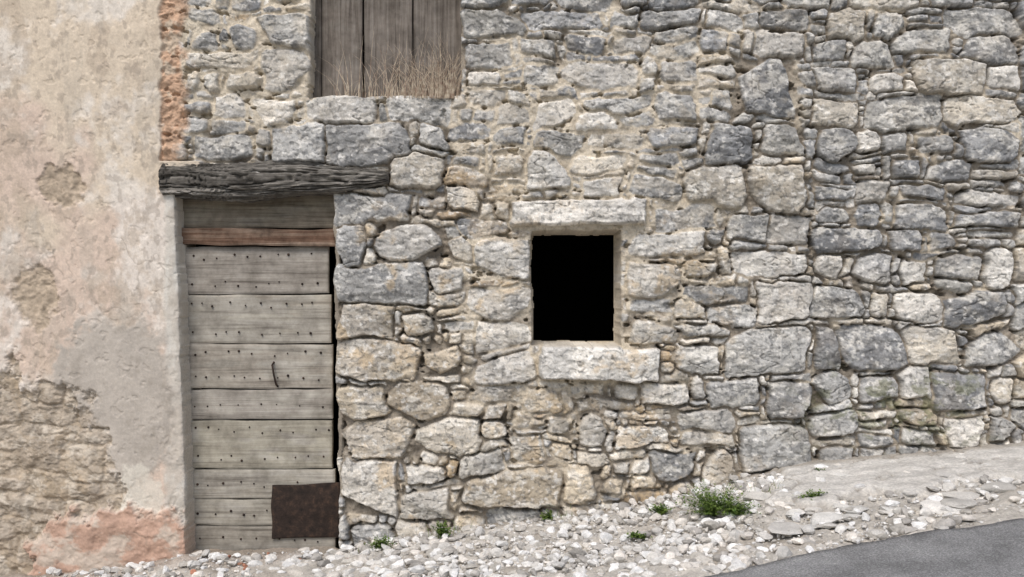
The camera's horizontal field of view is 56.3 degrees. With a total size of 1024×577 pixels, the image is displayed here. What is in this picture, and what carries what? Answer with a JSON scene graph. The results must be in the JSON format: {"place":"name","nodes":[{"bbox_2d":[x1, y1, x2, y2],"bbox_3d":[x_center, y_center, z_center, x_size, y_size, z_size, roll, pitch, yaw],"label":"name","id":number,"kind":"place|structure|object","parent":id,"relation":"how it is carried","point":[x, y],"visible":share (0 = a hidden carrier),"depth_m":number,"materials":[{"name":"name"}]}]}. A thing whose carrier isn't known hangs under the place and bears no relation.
{"place":"outdoors","nodes":[
{"label":"outdoors","id":0,"kind":"place"},
{"bbox_2d":[336,537,339,548],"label":"ground","id":1,"kind":"structure","parent":0,"point":[337,542],"depth_m":7.19,"materials":[{"name":"black"}]},
{"bbox_2d":[0,0,197,574],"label":"plastered wall","id":2,"kind":"structure","parent":1,"relation":"on","point":[94,312],"depth_m":6.47,"materials":[{"name":"paint"}]},
{"bbox_3d":[-2.307,0.741,6.667,0.062,2.326,0.066,0,0,0],"label":"frame stile","id":3,"kind":"object","parent":2,"relation":"attached to","visible":0},
{"bbox_2d":[182,228,335,246],"bbox_3d":[-1.770,-0.357,6.633,1.101,0.132,0.053,0,0,0],"label":"head rail","id":4,"kind":"object","parent":3,"relation":"attached to","point":[249,236],"visible":0.94,"depth_m":6.61,"materials":[{"name":"red paint"}]},
{"bbox_2d":[183,195,334,227],"bbox_3d":[-1.778,-0.569,6.662,1.140,0.298,0.036,0,0,0],"label":"transom board","id":5,"kind":"object","parent":4,"relation":"on","point":[311,211],"visible":0.56,"depth_m":6.64,"materials":[{"name":"wood"}]},
{"bbox_2d":[189,343,333,388],"bbox_3d":[-1.763,0.540,6.669,1.031,0.318,0.042,0,0,0],"label":"plank","id":6,"kind":"object","parent":3,"relation":"attached to","point":[312,365],"visible":0.97,"depth_m":6.65,"materials":[{"name":"grey wood"}]},
{"bbox_2d":[188,294,331,342],"bbox_3d":[-1.775,0.211,6.671,1.033,0.342,0.038,0,0,0],"label":"plank","id":7,"kind":"object","parent":6,"relation":"on","point":[252,320],"visible":0.99,"depth_m":6.65,"materials":[{"name":"grey wood"}]},
{"bbox_2d":[185,246,329,293],"bbox_3d":[-1.789,-0.126,6.669,1.028,0.334,0.042,0,0,0],"label":"plank","id":8,"kind":"object","parent":7,"relation":"on","point":[295,269],"visible":0.97,"depth_m":6.65,"materials":[{"name":"grey wood"}]},
{"bbox_2d":[191,253,329,542],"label":"nails","id":9,"kind":"object","parent":6,"relation":"attached to","point":[305,351],"visible":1,"depth_m":6.64,"materials":[{"name":"metal"}]},
{"bbox_2d":[271,361,278,386],"bbox_3d":[-1.644,0.596,6.631,0.045,0.181,0.046,0,0,0],"label":"handle","id":10,"kind":"object","parent":6,"relation":"attached to","point":[272,364],"visible":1,"depth_m":6.61,"materials":[{"name":"metal"}]},
{"bbox_2d":[195,524,335,550],"bbox_3d":[-1.732,1.742,6.668,1.008,0.184,0.045,0,0,0],"label":"plank","id":11,"kind":"object","parent":1,"relation":"on","point":[210,536],"visible":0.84,"depth_m":6.65,"materials":[{"name":"grey wood"}]},
{"bbox_2d":[194,498,271,525],"bbox_3d":[-1.736,1.557,6.669,1.016,0.189,0.042,0,0,0],"label":"plank","id":12,"kind":"object","parent":11,"relation":"on","point":[207,509],"visible":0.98,"depth_m":6.65,"materials":[{"name":"grey wood"}]},
{"bbox_2d":[193,468,335,498],"bbox_3d":[-1.739,1.359,6.668,1.019,0.204,0.044,0,0,0],"label":"plank","id":13,"kind":"object","parent":12,"relation":"on","point":[232,486],"visible":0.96,"depth_m":6.65,"materials":[{"name":"grey wood"}]},
{"bbox_2d":[191,419,332,468],"bbox_3d":[-1.755,1.083,6.667,1.012,0.340,0.047,0,0,0],"label":"plank","id":14,"kind":"object","parent":13,"relation":"on","point":[252,447],"visible":0.95,"depth_m":6.64,"materials":[{"name":"grey wood"}]},
{"bbox_2d":[191,388,333,418],"bbox_3d":[-1.758,0.803,6.667,1.023,0.214,0.047,0,0,0],"label":"plank","id":15,"kind":"object","parent":14,"relation":"on","point":[310,402],"visible":0.98,"depth_m":6.64,"materials":[{"name":"grey wood"}]},
{"bbox_2d":[271,482,339,538],"bbox_3d":[-1.429,1.539,6.630,0.480,0.390,0.021,0,0,0],"label":"iron plate","id":16,"kind":"object","parent":13,"relation":"attached to","point":[306,511],"visible":0.95,"depth_m":6.62,"materials":[{"name":"brown metal"}]},
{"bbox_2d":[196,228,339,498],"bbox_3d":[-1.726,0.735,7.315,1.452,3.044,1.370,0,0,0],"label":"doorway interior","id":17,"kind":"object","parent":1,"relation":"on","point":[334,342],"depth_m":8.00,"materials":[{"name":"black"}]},
{"bbox_2d":[0,440,1023,576],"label":"gravel verge","id":18,"kind":"structure","parent":1,"relation":"on","point":[881,474],"depth_m":5.88,"materials":[{"name":"grey gravel"}]},
{"bbox_2d":[428,521,451,537],"bbox_3d":[-0.456,1.579,6.295,0.157,0.113,0.141,0,0,29],"label":"green weed","id":19,"kind":"object","parent":18,"relation":"on","point":[441,531],"visible":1,"depth_m":6.27,"materials":[{"name":"green plant"}]},
{"bbox_2d":[38,453,1023,576],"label":"rubble","id":20,"kind":"object","parent":18,"relation":"on","point":[435,549],"visible":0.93,"depth_m":5.63,"materials":[{"name":"white gravel"}]},
{"bbox_2d":[364,535,396,548],"bbox_3d":[-0.860,1.658,6.245,0.207,0.104,0.149,0,0,0],"label":"green weed","id":21,"kind":"object","parent":20,"relation":"on","point":[377,542],"visible":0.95,"depth_m":6.24,"materials":[{"name":"green plant"}]},
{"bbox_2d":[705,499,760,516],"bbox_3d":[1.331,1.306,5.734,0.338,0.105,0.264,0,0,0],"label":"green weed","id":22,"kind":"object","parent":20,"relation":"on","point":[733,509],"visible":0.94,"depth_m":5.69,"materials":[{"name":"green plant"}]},
{"bbox_2d":[540,509,553,520],"bbox_3d":[0.243,1.519,6.413,0.112,0.086,0.079,0,0,-27],"label":"green weed","id":23,"kind":"object","parent":18,"relation":"on","point":[547,514],"visible":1,"depth_m":6.41,"materials":[{"name":"green plant"}]},
{"bbox_2d":[626,530,651,538],"bbox_3d":[0.732,1.444,5.592,0.155,0.053,0.106,0,0,38],"label":"green weed","id":24,"kind":"object","parent":18,"relation":"on","point":[633,534],"visible":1,"depth_m":5.59,"materials":[{"name":"green plant"}]},
{"bbox_2d":[646,503,675,514],"bbox_3d":[0.941,1.392,6.059,0.168,0.084,0.159,0,0,44],"label":"green weed","id":25,"kind":"object","parent":18,"relation":"on","point":[661,510],"visible":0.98,"depth_m":6.04,"materials":[{"name":"green plant"}]},
{"bbox_2d":[672,480,751,517],"bbox_3d":[1.232,1.265,5.783,0.533,0.226,0.434,0,0,0],"label":"green weed","id":26,"kind":"object","parent":18,"relation":"on","point":[712,509],"visible":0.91,"depth_m":5.76,"materials":[{"name":"green plant"}]},
{"bbox_2d":[793,488,826,499],"bbox_3d":[1.815,1.243,5.718,0.222,0.072,0.213,0,0,-29],"label":"green weed","id":27,"kind":"object","parent":18,"relation":"on","point":[813,494],"visible":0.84,"depth_m":5.74,"materials":[{"name":"green plant"}]},
{"bbox_2d":[742,454,1016,534],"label":"stone flag fragments","id":28,"kind":"object","parent":18,"relation":"on","point":[954,500],"visible":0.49,"depth_m":5.42,"materials":[{"name":"white stone"}]},
{"bbox_2d":[178,0,1023,554],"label":"stone wall","id":29,"kind":"structure","parent":1,"relation":"on","point":[808,214],"depth_m":6.50,"materials":[{"name":"stone"}]},
{"bbox_2d":[158,160,388,202],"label":"wooden lintel","id":30,"kind":"structure","parent":29,"relation":"in","point":[244,182],"depth_m":6.45,"materials":[{"name":"grey wood"}]},
{"bbox_2d":[313,0,461,97],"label":"boarded opening","id":31,"kind":"object","parent":29,"relation":"attached to","point":[341,21],"visible":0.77,"depth_m":6.62,"materials":[{"name":"brown wood"}]},
{"bbox_2d":[363,0,413,97],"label":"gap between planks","id":32,"kind":"object","parent":29,"relation":"in","point":[363,45],"depth_m":8.00,"materials":[{"name":"black"}]},
{"bbox_2d":[314,29,494,98],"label":"dry grass","id":33,"kind":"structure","parent":29,"relation":"on","point":[438,90],"depth_m":6.51,"materials":[{"name":"plant"}]},
{"bbox_2d":[530,235,613,341],"bbox_3d":[0.457,0.017,7.665,0.913,1.087,2.070,0,0,0],"label":"window interior","id":34,"kind":"object","parent":29,"relation":"in","point":[572,279],"depth_m":8.70,"materials":[{"name":"black"}]},
{"bbox_2d":[704,518,1023,576],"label":"asphalt road","id":35,"kind":"structure","parent":0,"point":[996,549],"depth_m":4.63,"materials":[{"name":"grey asphalt"}]}
]}

